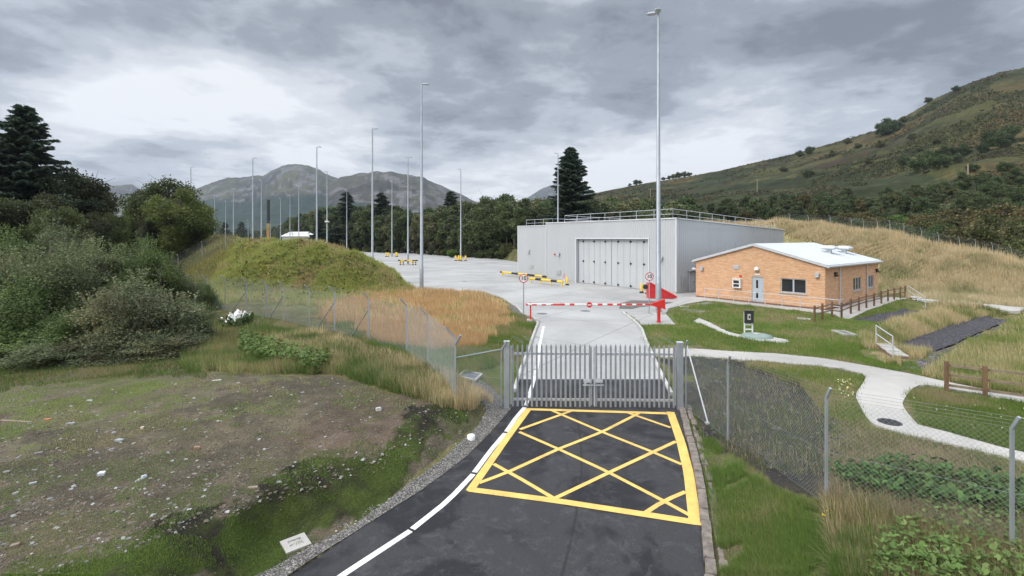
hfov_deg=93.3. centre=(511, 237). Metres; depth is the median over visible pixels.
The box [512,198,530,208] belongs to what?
birch tree
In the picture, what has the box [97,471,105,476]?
stone
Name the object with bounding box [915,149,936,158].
shrub
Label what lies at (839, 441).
rough grass
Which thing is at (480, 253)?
shrub
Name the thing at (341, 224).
birch tree
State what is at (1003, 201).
birch tree
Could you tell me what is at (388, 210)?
birch tree
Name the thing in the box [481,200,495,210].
birch tree
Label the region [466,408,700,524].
box marking
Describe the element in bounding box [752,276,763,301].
door
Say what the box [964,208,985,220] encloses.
shrub
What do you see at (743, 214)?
shrub
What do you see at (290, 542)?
inspection cover
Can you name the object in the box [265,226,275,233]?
birch tree
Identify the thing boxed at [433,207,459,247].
birch tree
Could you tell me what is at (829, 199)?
shrub
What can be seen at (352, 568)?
road marking
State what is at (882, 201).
birch tree
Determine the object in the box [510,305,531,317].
gravel strip
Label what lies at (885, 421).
manhole cover
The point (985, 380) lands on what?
wooden fence
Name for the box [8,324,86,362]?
willow bush
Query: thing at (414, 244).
birch tree
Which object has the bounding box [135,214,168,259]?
dark tree
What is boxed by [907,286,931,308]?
garden steps
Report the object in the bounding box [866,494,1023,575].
broad weeds
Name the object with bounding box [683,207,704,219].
birch tree
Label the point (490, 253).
shrub
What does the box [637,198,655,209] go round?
birch tree
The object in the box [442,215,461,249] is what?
birch tree
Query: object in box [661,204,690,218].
birch tree
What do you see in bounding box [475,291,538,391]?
kerb
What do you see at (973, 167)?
shrub
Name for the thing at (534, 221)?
birch tree
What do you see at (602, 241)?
door leaf
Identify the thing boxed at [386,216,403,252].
birch tree
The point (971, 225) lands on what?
shrub
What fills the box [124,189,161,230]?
round tree
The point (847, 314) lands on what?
pavement
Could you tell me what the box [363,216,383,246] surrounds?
birch tree
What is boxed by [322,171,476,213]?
mountain
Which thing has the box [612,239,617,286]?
door leaf
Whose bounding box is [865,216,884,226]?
shrub
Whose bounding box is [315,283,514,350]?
orange grass
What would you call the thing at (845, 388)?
flower heads
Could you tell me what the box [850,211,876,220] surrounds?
shrub
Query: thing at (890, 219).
shrub
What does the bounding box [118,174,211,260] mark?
round tree
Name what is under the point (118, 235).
round tree
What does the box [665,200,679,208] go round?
birch tree
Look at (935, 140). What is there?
shrub
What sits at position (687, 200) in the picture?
birch tree
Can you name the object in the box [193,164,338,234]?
mountain
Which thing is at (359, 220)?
birch tree
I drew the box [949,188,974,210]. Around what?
birch tree
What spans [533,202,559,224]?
birch tree
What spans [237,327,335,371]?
broad weeds
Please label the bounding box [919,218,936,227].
shrub
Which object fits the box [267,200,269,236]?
drilling mast
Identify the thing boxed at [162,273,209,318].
willow bush
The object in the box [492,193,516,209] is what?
birch tree
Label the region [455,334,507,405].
side fence
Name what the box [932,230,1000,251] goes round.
shrub
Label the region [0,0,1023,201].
sky
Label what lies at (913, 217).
shrub
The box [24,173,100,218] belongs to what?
dark tree
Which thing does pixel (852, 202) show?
birch tree
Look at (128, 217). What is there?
round tree
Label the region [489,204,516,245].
birch tree
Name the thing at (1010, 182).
shrub
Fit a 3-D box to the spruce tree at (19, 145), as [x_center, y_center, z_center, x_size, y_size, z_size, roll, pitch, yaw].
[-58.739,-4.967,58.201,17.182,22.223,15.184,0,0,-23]
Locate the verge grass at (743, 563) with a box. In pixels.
[693,429,830,575]
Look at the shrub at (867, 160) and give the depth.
347.51 m
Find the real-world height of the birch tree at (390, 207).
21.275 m
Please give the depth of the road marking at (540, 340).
26.85 m
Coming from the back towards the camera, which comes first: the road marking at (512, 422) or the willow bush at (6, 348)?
the willow bush at (6, 348)
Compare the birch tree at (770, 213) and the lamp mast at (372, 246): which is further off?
the birch tree at (770, 213)
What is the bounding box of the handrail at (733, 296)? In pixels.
[705,288,842,314]
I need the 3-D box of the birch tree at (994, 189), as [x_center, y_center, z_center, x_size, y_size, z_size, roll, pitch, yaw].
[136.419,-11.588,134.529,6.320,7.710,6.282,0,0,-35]
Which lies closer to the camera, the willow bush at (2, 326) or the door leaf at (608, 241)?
the willow bush at (2, 326)
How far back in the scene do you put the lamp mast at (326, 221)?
122.91 m
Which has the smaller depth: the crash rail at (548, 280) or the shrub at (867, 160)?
the crash rail at (548, 280)
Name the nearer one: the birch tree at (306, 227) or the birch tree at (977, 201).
the birch tree at (977, 201)
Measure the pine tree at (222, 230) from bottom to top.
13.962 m
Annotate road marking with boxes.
[337,530,411,575]
[410,474,474,529]
[472,433,506,472]
[505,407,526,431]
[524,370,535,404]
[535,326,544,368]
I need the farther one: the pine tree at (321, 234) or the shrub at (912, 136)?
the shrub at (912, 136)
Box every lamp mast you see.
[231,188,235,233]
[252,158,256,238]
[261,180,261,236]
[279,198,280,238]
[298,189,298,236]
[316,146,320,239]
[324,171,328,241]
[346,199,346,246]
[371,128,377,257]
[391,224,392,256]
[404,157,411,264]
[420,83,428,287]
[458,169,461,255]
[554,153,558,221]
[647,8,663,314]
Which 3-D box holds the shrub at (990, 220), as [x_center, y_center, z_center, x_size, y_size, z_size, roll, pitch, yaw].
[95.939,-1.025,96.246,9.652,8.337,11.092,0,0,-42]
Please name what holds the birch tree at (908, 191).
on the ground at (354, 492)
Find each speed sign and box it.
[519,274,527,314]
[645,272,653,313]
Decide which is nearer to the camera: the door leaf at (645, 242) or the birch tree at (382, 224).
the door leaf at (645, 242)
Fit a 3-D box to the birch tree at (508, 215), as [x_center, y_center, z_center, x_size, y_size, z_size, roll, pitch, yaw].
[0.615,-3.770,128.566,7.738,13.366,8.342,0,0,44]
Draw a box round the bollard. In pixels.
[639,283,643,292]
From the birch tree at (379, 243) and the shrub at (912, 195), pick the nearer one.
the shrub at (912, 195)
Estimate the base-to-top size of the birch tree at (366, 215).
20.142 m
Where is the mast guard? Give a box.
[398,259,417,264]
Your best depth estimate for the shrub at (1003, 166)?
185.08 m
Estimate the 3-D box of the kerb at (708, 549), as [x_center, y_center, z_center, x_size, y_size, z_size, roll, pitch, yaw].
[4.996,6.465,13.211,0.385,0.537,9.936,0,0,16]
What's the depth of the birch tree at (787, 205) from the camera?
165.28 m
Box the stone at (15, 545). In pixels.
[9,541,20,548]
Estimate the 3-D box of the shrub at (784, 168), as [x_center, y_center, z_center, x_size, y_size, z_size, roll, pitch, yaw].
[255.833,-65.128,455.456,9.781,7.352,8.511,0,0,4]
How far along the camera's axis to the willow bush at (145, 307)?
23.48 m
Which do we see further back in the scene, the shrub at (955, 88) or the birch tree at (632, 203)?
the shrub at (955, 88)
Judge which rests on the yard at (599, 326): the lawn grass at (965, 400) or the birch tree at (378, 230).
the birch tree at (378, 230)
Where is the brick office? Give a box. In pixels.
[691,242,882,309]
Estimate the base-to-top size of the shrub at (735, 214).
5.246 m
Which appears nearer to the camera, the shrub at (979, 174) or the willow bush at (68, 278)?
the willow bush at (68, 278)
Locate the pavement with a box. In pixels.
[686,296,906,318]
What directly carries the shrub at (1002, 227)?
on the ground at (354, 492)
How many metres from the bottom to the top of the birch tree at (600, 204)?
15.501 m
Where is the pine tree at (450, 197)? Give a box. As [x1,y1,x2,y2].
[433,191,457,249]
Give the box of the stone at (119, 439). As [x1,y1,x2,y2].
[114,438,124,441]
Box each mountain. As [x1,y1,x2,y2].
[108,184,144,216]
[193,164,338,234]
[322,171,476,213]
[528,184,595,200]
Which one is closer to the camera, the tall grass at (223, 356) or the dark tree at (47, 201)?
the tall grass at (223, 356)
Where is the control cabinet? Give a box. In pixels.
[743,310,753,332]
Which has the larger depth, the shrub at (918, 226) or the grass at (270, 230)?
the shrub at (918, 226)
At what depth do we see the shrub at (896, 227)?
98.32 m
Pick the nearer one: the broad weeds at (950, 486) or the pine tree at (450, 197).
the broad weeds at (950, 486)
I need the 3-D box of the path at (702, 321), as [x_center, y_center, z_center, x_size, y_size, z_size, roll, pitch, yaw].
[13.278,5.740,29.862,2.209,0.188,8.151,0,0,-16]
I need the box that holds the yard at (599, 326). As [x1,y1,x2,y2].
[359,251,702,378]
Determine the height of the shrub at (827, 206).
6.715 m
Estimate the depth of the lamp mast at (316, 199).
89.44 m
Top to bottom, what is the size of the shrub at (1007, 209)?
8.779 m
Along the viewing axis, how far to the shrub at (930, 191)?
157.76 m
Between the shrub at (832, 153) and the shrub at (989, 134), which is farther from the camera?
the shrub at (832, 153)
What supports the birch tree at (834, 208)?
on the ground at (354, 492)
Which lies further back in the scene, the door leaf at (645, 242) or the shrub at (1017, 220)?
the shrub at (1017, 220)
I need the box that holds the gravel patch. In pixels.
[619,300,672,308]
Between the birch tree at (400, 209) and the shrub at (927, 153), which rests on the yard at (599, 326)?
the birch tree at (400, 209)
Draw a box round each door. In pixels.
[688,270,695,291]
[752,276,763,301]
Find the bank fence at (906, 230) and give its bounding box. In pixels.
[785,213,1023,257]
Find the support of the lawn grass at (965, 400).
on the ground at (354, 492)
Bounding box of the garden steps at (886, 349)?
[875,325,908,358]
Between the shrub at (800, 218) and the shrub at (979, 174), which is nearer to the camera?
the shrub at (800, 218)
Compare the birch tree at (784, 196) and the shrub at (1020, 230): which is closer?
the shrub at (1020, 230)
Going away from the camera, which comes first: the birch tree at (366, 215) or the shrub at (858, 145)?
the birch tree at (366, 215)
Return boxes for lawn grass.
[643,297,923,373]
[745,359,868,424]
[904,387,1023,451]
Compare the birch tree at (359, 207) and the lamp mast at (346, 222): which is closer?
the lamp mast at (346, 222)
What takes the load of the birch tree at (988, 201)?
on the ground at (354, 492)
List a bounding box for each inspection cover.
[280,532,311,554]
[461,371,482,381]
[831,330,857,335]
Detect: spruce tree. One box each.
[0,104,90,219]
[0,151,31,200]
[537,146,598,224]
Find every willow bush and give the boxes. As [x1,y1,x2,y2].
[0,223,64,270]
[0,240,113,319]
[0,251,22,284]
[0,273,83,349]
[0,313,30,356]
[0,319,52,361]
[0,329,61,368]
[0,331,136,371]
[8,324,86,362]
[20,215,107,264]
[23,305,129,346]
[31,234,147,309]
[50,328,158,369]
[59,268,213,365]
[97,231,156,278]
[101,237,192,322]
[105,328,211,362]
[154,303,223,338]
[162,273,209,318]
[196,279,222,309]
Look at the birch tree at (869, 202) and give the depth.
164.22 m
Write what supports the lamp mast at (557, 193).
on the ground at (354, 492)
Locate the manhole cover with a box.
[877,418,902,425]
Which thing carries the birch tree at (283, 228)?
on the ground at (354, 492)
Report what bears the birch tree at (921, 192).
on the ground at (354, 492)
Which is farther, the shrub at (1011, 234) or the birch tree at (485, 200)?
the birch tree at (485, 200)
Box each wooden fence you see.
[813,286,905,322]
[944,361,1023,396]
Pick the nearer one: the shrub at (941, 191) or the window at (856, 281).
the window at (856, 281)
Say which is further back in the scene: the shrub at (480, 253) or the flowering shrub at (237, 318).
the shrub at (480, 253)
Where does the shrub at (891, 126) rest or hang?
on the ground at (354, 492)
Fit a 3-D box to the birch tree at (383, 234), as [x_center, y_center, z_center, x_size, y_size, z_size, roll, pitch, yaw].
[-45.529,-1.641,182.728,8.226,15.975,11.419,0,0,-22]
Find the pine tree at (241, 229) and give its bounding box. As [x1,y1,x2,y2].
[235,222,247,238]
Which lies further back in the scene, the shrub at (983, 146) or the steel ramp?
the shrub at (983, 146)
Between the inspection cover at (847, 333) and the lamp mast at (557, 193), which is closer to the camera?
the inspection cover at (847, 333)
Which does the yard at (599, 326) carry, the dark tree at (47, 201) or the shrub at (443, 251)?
the shrub at (443, 251)
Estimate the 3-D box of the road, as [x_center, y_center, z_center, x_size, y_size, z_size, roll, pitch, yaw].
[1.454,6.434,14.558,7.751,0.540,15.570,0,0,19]
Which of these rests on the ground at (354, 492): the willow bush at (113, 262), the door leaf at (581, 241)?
the willow bush at (113, 262)
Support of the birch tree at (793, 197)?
on the ground at (354, 492)
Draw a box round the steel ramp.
[643,282,676,298]
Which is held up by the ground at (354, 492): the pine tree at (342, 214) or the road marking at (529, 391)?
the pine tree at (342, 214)
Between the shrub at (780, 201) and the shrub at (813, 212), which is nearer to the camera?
the shrub at (813, 212)
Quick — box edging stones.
[687,405,727,574]
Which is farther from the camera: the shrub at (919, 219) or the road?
the shrub at (919, 219)
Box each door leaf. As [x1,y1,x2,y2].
[579,239,583,282]
[584,239,588,282]
[589,239,594,283]
[595,239,599,284]
[600,239,605,284]
[606,239,611,285]
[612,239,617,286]
[617,239,623,286]
[624,239,629,287]
[630,239,636,288]
[637,240,643,288]
[643,240,647,283]
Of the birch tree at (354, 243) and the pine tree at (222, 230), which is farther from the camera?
the pine tree at (222, 230)
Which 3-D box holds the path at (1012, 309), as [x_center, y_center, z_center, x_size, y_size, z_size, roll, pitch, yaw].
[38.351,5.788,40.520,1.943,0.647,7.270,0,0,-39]
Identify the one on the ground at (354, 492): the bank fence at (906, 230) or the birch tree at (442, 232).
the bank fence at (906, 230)
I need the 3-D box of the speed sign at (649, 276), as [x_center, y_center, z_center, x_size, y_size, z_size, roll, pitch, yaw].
[10.308,4.202,36.282,0.630,3.195,0.107,0,0,0]
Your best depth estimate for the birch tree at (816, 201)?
167.97 m
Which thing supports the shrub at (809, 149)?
on the ground at (354, 492)
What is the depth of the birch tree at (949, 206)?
119.36 m
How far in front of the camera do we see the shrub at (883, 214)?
143.42 m
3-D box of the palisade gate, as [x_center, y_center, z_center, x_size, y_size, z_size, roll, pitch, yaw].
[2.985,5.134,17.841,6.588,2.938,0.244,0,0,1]
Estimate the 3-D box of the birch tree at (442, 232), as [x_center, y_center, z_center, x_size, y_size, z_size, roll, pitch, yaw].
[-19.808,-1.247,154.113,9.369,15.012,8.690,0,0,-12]
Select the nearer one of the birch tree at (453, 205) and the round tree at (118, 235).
the round tree at (118, 235)
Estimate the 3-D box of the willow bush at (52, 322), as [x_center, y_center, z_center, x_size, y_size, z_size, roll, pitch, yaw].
[-21.392,4.659,24.591,5.950,2.753,5.765,0,0,43]
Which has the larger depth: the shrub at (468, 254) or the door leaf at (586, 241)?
the shrub at (468, 254)
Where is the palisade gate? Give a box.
[504,336,683,409]
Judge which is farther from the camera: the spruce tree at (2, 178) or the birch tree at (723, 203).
the birch tree at (723, 203)
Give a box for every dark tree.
[0,191,78,252]
[0,202,25,239]
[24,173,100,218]
[40,165,127,226]
[75,209,118,256]
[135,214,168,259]
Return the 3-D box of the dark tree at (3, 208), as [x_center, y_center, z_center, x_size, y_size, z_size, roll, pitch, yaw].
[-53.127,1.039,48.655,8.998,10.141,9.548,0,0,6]
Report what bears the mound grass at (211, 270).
on the ground at (354, 492)
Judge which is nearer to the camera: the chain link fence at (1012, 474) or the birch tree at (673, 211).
the chain link fence at (1012, 474)
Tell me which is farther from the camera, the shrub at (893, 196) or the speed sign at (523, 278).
the shrub at (893, 196)
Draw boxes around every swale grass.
[855,301,1008,365]
[920,306,1023,393]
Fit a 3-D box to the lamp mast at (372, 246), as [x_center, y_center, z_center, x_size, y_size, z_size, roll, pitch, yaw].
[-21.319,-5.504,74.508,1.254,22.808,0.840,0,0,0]
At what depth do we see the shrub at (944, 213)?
110.72 m
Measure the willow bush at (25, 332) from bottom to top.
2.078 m
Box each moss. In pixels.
[0,371,422,463]
[0,392,390,573]
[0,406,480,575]
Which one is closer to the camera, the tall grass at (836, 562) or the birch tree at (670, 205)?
the tall grass at (836, 562)
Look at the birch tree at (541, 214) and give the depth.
121.74 m
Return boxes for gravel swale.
[855,308,921,321]
[898,316,1007,350]
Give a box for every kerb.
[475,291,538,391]
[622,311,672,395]
[679,404,716,575]
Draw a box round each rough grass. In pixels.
[316,284,536,373]
[683,356,1023,477]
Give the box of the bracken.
[593,70,1023,218]
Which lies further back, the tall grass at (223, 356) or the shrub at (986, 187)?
the shrub at (986, 187)
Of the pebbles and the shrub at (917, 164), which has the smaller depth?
the pebbles
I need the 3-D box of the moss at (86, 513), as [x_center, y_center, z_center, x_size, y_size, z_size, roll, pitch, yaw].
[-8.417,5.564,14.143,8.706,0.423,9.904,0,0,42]
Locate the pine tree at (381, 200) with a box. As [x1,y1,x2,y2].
[357,193,390,248]
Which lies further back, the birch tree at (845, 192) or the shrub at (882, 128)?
the shrub at (882, 128)
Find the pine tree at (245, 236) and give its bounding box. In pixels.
[244,228,251,237]
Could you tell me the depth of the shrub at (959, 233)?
68.94 m
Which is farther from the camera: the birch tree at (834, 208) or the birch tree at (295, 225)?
the birch tree at (295, 225)
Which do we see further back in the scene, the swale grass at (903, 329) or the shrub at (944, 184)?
the shrub at (944, 184)
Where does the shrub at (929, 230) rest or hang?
on the ground at (354, 492)
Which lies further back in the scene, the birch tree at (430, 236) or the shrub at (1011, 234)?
the birch tree at (430, 236)
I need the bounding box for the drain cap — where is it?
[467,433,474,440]
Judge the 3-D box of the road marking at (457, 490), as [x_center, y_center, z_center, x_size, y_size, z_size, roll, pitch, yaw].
[-1.612,6.499,12.007,0.227,0.064,2.666,0,0,26]
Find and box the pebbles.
[269,407,484,573]
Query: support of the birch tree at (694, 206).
on the ground at (354, 492)
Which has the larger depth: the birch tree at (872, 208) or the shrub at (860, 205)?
the shrub at (860, 205)
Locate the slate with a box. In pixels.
[900,313,1013,370]
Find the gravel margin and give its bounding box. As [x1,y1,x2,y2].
[255,379,511,575]
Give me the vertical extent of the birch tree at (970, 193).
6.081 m
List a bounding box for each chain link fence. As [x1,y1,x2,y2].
[166,275,455,397]
[685,340,1023,552]
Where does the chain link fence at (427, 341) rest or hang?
on the ground at (354, 492)
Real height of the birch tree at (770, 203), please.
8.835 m
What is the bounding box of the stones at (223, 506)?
[0,372,470,575]
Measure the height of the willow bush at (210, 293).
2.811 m
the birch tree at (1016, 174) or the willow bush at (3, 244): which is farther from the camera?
the birch tree at (1016, 174)
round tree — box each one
[0,193,36,241]
[14,202,95,250]
[85,197,129,229]
[96,209,132,254]
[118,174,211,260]
[119,208,140,253]
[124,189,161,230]
[137,187,222,261]
[184,217,209,250]
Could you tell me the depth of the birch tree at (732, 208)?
173.82 m
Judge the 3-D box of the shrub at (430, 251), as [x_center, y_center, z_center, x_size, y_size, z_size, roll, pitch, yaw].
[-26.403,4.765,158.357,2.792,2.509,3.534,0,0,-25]
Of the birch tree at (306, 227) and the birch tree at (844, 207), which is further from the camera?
the birch tree at (306, 227)
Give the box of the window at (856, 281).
[853,277,862,291]
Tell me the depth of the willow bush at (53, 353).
21.19 m
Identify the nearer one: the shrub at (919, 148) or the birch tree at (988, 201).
the birch tree at (988, 201)
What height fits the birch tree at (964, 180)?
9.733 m
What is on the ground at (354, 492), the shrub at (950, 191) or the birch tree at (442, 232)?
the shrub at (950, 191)
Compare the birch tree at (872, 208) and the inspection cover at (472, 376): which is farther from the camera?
the birch tree at (872, 208)
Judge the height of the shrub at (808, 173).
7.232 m
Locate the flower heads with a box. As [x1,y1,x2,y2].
[837,379,854,396]
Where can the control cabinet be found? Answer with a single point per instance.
(748, 316)
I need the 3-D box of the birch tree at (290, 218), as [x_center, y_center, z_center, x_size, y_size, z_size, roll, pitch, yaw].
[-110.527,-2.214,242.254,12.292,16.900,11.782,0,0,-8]
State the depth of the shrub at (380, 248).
182.65 m
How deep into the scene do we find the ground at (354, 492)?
14.21 m
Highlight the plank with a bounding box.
[0,420,31,422]
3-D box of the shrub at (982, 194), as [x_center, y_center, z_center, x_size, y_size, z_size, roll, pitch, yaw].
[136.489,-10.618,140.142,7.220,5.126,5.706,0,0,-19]
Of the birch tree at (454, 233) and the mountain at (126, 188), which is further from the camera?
the mountain at (126, 188)
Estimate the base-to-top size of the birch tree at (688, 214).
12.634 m
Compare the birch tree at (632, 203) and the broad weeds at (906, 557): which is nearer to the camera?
the broad weeds at (906, 557)
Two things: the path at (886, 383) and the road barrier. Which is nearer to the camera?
the path at (886, 383)
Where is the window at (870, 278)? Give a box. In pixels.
[866,275,874,288]
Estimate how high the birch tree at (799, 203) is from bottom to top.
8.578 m
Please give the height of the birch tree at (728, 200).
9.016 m
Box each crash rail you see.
[500,271,546,278]
[529,277,563,286]
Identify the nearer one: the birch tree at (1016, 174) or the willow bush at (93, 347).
the willow bush at (93, 347)
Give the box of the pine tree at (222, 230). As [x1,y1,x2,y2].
[219,222,230,235]
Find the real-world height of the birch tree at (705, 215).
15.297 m
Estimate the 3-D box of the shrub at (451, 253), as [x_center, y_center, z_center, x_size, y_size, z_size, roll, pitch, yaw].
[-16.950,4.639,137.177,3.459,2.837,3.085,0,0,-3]
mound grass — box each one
[157,233,235,285]
[180,234,413,306]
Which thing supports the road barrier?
on the yard at (599, 326)
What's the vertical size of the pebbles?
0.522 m
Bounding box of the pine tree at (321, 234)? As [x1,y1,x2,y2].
[306,210,331,242]
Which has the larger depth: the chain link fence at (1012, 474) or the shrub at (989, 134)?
the shrub at (989, 134)
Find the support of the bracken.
on the ground at (354, 492)
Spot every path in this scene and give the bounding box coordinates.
[652,348,1023,462]
[692,318,788,342]
[917,298,1023,313]
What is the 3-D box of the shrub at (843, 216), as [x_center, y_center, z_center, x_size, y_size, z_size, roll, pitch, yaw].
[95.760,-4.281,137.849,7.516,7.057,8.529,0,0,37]
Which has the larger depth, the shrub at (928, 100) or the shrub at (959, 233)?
the shrub at (928, 100)
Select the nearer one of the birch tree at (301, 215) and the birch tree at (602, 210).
the birch tree at (602, 210)
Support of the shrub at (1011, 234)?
on the ground at (354, 492)
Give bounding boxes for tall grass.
[0,351,207,391]
[177,318,414,398]
[268,324,492,410]
[797,456,1023,575]
[806,516,891,575]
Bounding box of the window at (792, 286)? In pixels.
[779,278,807,294]
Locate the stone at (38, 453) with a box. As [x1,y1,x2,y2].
[34,451,42,455]
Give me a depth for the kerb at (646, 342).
26.22 m
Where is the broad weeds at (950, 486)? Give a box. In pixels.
[828,450,1023,518]
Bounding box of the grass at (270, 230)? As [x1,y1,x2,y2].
[162,220,302,268]
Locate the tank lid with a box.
[741,332,773,339]
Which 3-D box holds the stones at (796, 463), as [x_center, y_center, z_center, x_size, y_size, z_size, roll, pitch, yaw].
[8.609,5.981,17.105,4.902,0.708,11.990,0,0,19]
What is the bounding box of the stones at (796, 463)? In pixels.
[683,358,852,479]
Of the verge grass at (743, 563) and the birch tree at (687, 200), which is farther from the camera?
the birch tree at (687, 200)
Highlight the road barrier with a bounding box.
[526,299,665,322]
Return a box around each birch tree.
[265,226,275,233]
[278,225,288,236]
[283,224,293,233]
[284,216,294,227]
[292,220,303,231]
[293,213,307,220]
[295,220,307,231]
[299,215,308,220]
[302,218,313,231]
[309,205,328,230]
[321,212,338,243]
[330,216,349,245]
[339,208,361,250]
[347,205,365,247]
[348,227,361,250]
[351,216,366,251]
[355,209,374,246]
[356,205,378,251]
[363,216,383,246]
[369,207,390,241]
[373,214,387,245]
[375,213,400,248]
[379,203,400,212]
[380,214,399,252]
[384,211,406,252]
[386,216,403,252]
[389,213,412,252]
[392,204,403,249]
[402,214,417,252]
[409,224,424,253]
[410,214,428,252]
[418,214,431,249]
[423,207,435,214]
[424,212,443,249]
[425,211,444,254]
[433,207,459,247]
[435,214,457,249]
[436,202,457,218]
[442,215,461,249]
[450,221,465,253]
[453,202,478,255]
[456,199,469,213]
[456,213,483,256]
[461,207,483,251]
[466,208,495,257]
[472,200,503,250]
[478,189,493,207]
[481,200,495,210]
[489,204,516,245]
[489,210,508,249]
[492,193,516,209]
[493,195,507,242]
[500,204,518,247]
[505,200,514,209]
[509,206,534,240]
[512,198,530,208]
[520,206,538,225]
[529,205,538,224]
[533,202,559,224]
[535,200,552,224]
[582,205,615,220]
[591,201,611,219]
[597,199,615,218]
[605,195,619,202]
[607,203,631,219]
[622,208,646,218]
[626,197,643,210]
[634,197,653,218]
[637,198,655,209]
[637,208,655,218]
[645,211,665,218]
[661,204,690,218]
[662,202,690,208]
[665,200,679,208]
[669,195,705,220]
[679,208,694,218]
[683,199,712,219]
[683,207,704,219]
[684,204,702,219]
[706,203,715,216]
[712,205,729,221]
[717,199,728,213]
[724,197,738,209]
[726,202,738,221]
[738,195,753,209]
[746,196,761,217]
[754,197,763,205]
[757,206,771,219]
[763,194,779,209]
[764,209,782,220]
[774,207,786,217]
[777,193,790,201]
[781,200,793,213]
[787,205,807,219]
[788,201,806,211]
[789,193,799,201]
[812,199,825,211]
[829,202,851,215]
[832,202,853,216]
[839,187,854,201]
[842,198,858,214]
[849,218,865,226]
[862,196,876,211]
[869,206,879,212]
[873,194,891,212]
[878,187,894,194]
[893,194,913,217]
[903,187,917,197]
[909,184,929,197]
[910,196,940,213]
[928,193,940,208]
[933,183,944,188]
[934,203,957,212]
[937,194,949,203]
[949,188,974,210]
[952,170,973,189]
[962,190,972,197]
[964,196,985,210]
[982,197,995,205]
[984,176,1002,183]
[988,183,1017,197]
[991,198,1013,208]
[994,184,1019,202]
[1002,167,1023,186]
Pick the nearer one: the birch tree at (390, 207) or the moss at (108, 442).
the moss at (108, 442)
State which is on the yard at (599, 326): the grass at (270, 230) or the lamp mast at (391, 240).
the lamp mast at (391, 240)
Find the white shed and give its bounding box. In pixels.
[281,232,318,239]
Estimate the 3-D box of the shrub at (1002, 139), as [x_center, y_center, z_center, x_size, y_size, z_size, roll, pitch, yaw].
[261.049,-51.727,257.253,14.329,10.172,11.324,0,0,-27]
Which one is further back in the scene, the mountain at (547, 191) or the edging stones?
the mountain at (547, 191)
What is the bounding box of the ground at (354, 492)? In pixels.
[0,68,1023,575]
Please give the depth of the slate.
22.95 m
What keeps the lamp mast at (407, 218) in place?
on the yard at (599, 326)
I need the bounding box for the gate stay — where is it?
[687,345,709,424]
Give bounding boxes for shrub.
[218,309,263,327]
[376,245,383,252]
[427,249,434,254]
[439,248,448,255]
[447,249,457,257]
[465,251,472,256]
[476,250,484,257]
[485,248,496,258]
[495,247,508,258]
[675,172,681,177]
[729,211,740,220]
[736,209,756,222]
[777,199,794,205]
[778,165,787,171]
[795,150,805,156]
[796,194,812,208]
[796,215,817,221]
[802,169,814,176]
[805,146,814,153]
[807,200,832,214]
[807,203,828,218]
[809,193,835,204]
[826,150,836,155]
[836,212,854,223]
[842,138,852,143]
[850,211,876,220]
[852,198,868,213]
[853,143,862,148]
[862,157,873,163]
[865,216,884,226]
[867,206,886,212]
[869,209,891,219]
[873,140,885,146]
[874,117,898,134]
[874,122,889,135]
[877,215,907,227]
[880,220,915,235]
[884,120,905,131]
[884,215,911,223]
[887,190,902,206]
[897,116,908,121]
[897,156,910,164]
[898,193,917,209]
[903,213,928,222]
[905,133,916,139]
[905,211,947,225]
[906,157,928,170]
[908,223,928,232]
[910,223,938,236]
[914,146,923,151]
[914,207,935,215]
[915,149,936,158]
[916,220,955,238]
[916,224,957,241]
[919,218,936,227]
[923,97,932,102]
[923,180,954,189]
[924,153,953,169]
[924,187,941,196]
[925,216,968,231]
[932,138,941,143]
[932,187,950,197]
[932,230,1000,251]
[933,144,957,156]
[936,225,1005,252]
[938,207,971,221]
[943,185,964,196]
[948,153,962,162]
[951,85,960,92]
[952,184,971,190]
[953,143,972,155]
[953,214,978,223]
[963,223,1004,236]
[963,224,1023,258]
[964,163,981,171]
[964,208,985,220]
[972,173,992,184]
[972,214,1019,228]
[973,141,990,152]
[974,172,1002,191]
[974,193,989,200]
[975,181,998,195]
[976,197,1023,211]
[978,202,1023,219]
[980,129,1008,144]
[986,131,1017,147]
[992,223,1023,243]
[996,161,1016,171]
[997,221,1023,231]
[1000,125,1022,137]
[1000,229,1022,259]
[1002,179,1021,189]
[1002,215,1020,221]
[1002,217,1023,223]
[1015,200,1023,213]
[1016,191,1023,202]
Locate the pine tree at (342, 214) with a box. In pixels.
[325,192,354,247]
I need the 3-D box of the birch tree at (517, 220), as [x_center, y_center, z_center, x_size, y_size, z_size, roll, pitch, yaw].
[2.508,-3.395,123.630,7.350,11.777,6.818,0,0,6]
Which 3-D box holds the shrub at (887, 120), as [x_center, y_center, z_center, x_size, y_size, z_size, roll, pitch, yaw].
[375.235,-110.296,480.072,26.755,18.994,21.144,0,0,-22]
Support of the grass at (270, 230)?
on the ground at (354, 492)
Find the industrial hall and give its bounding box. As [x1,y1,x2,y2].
[517,209,784,293]
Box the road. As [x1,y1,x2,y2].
[290,379,704,575]
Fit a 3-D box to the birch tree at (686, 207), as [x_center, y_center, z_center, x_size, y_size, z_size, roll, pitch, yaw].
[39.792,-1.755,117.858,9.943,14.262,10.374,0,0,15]

